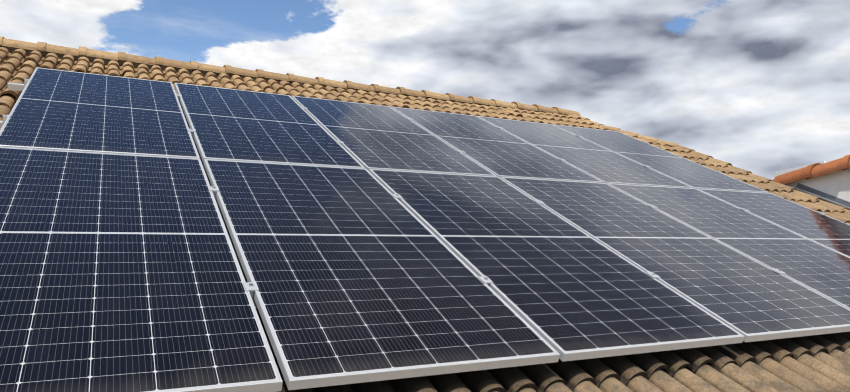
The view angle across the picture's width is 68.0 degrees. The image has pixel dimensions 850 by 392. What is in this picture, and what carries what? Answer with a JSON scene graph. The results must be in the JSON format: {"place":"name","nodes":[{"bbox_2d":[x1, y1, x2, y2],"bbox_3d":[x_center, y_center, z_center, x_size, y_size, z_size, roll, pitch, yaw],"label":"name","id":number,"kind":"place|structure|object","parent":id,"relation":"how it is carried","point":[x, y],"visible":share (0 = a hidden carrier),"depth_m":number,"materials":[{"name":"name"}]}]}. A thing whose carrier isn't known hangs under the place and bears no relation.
{"place":"outdoors","nodes":[
{"label":"outdoors","id":0,"kind":"place"},
{"bbox_2d":[0,0,849,179],"label":"sky","id":1,"kind":"structure","parent":0,"point":[759,87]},
{"label":"ground","id":2,"kind":"structure","parent":0,"visible":0},
{"bbox_2d":[784,169,849,209],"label":"wall","id":3,"kind":"structure","parent":2,"relation":"on","point":[833,188],"depth_m":6.94,"materials":[{"name":"white paint"}]},
{"bbox_2d":[774,161,825,175],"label":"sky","id":4,"kind":"structure","parent":3,"relation":"attached to","point":[781,172],"depth_m":7.78,"materials":[{"name":"white paint"}]},
{"bbox_2d":[773,155,849,183],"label":"neighbour wall capping","id":5,"kind":"object","parent":3,"relation":"on","point":[815,170],"visible":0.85,"depth_m":7.05,"materials":[{"name":"orange ceramic"}]},
{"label":"house walls","id":6,"kind":"object","parent":2,"relation":"on","visible":0},
{"bbox_2d":[0,58,257,310],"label":"roof underlay","id":7,"kind":"object","parent":6,"relation":"on","point":[206,175],"depth_m":3.76,"materials":[{"name":"grey"}]},
{"bbox_2d":[1,46,572,114],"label":"cap mortar bed","id":8,"kind":"object","parent":7,"relation":"on","point":[90,58],"visible":0.07,"depth_m":6.97,"materials":[{"name":"grey concrete"}]},
{"bbox_2d":[0,36,849,214],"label":"ridge tiles","id":9,"kind":"object","parent":8,"relation":"on","point":[124,57],"visible":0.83,"depth_m":7.50,"materials":[{"name":"tile"}]},
{"bbox_2d":[0,47,849,391],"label":"roof","id":10,"kind":"structure","parent":7,"relation":"on","point":[816,363],"depth_m":2.96,"materials":[{"name":"ceramic"}]},
{"bbox_2d":[0,79,824,307],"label":"panel clamps","id":11,"kind":"object","parent":10,"relation":"on","point":[251,287],"visible":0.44,"depth_m":3.80,"materials":[{"name":"silver metal"}]},
{"bbox_2d":[0,67,199,158],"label":"solar panel","id":12,"kind":"object","parent":11,"relation":"attached to","point":[54,109],"visible":0.92,"depth_m":4.17,"materials":[{"name":"blue glass"}]},
{"bbox_2d":[0,147,282,391],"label":"solar panel","id":13,"kind":"object","parent":11,"relation":"attached to","point":[121,273],"visible":1,"depth_m":2.27,"materials":[{"name":"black glass"}]},
{"bbox_2d":[174,83,364,168],"bbox_3d":[-1.327,-0.588,4.951,1.038,0.035,2.205,2,20,-27],"label":"solar panel","id":14,"kind":"object","parent":11,"relation":"attached to","point":[237,125],"visible":0.94,"depth_m":4.67,"materials":[{"name":"blue glass"}]},
{"bbox_2d":[204,159,559,389],"bbox_3d":[-0.407,0.205,3.082,1.038,0.035,2.205,2,20,-27],"label":"solar panel","id":15,"kind":"object","parent":11,"relation":"attached to","point":[359,275],"visible":0.96,"depth_m":2.63,"materials":[{"name":"black glass"}]},
{"bbox_2d":[291,96,495,175],"bbox_3d":[-0.383,-0.549,5.432,1.038,0.035,2.205,2,20,-27],"label":"solar panel","id":16,"kind":"object","parent":11,"relation":"attached to","point":[372,136],"visible":0.79,"depth_m":5.17,"materials":[{"name":"blue glass"}]},
{"bbox_2d":[391,107,603,182],"bbox_3d":[0.561,-0.511,5.913,1.038,0.035,2.205,2,20,-27],"label":"solar panel","id":17,"kind":"object","parent":11,"relation":"attached to","point":[495,150],"visible":0.79,"depth_m":5.67,"materials":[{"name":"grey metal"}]},
{"bbox_2d":[369,169,744,361],"bbox_3d":[0.537,0.244,3.563,1.038,0.035,2.205,2,20,-27],"label":"solar panel","id":18,"kind":"object","parent":11,"relation":"attached to","point":[565,290],"visible":0.9,"depth_m":3.16,"materials":[{"name":"black glass"}]},
{"bbox_2d":[477,116,692,187],"bbox_3d":[1.505,-0.472,6.393,1.038,0.035,2.205,2,20,-27],"label":"solar panel","id":19,"kind":"object","parent":11,"relation":"attached to","point":[605,165],"visible":0.75,"depth_m":6.17,"materials":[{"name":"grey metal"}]},
{"bbox_2d":[553,124,767,192],"bbox_3d":[2.449,-0.434,6.874,1.038,0.035,2.205,2,20,-27],"label":"solar panel","id":20,"kind":"object","parent":11,"relation":"attached to","point":[683,170],"visible":0.83,"depth_m":6.67,"materials":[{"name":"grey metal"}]},
{"bbox_2d":[500,177,849,341],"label":"solar panel","id":21,"kind":"object","parent":11,"relation":"attached to","point":[750,299],"visible":0.92,"depth_m":3.70,"materials":[{"name":"black glass"}]},
{"bbox_2d":[608,183,849,308],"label":"solar panel","id":22,"kind":"object","parent":11,"relation":"attached to","point":[815,266],"visible":0.88,"depth_m":4.52,"materials":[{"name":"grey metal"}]},
{"bbox_2d":[698,189,849,257],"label":"solar panel","id":23,"kind":"object","parent":11,"relation":"attached to","point":[819,228],"visible":0.85,"depth_m":5.38,"materials":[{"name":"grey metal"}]}
]}

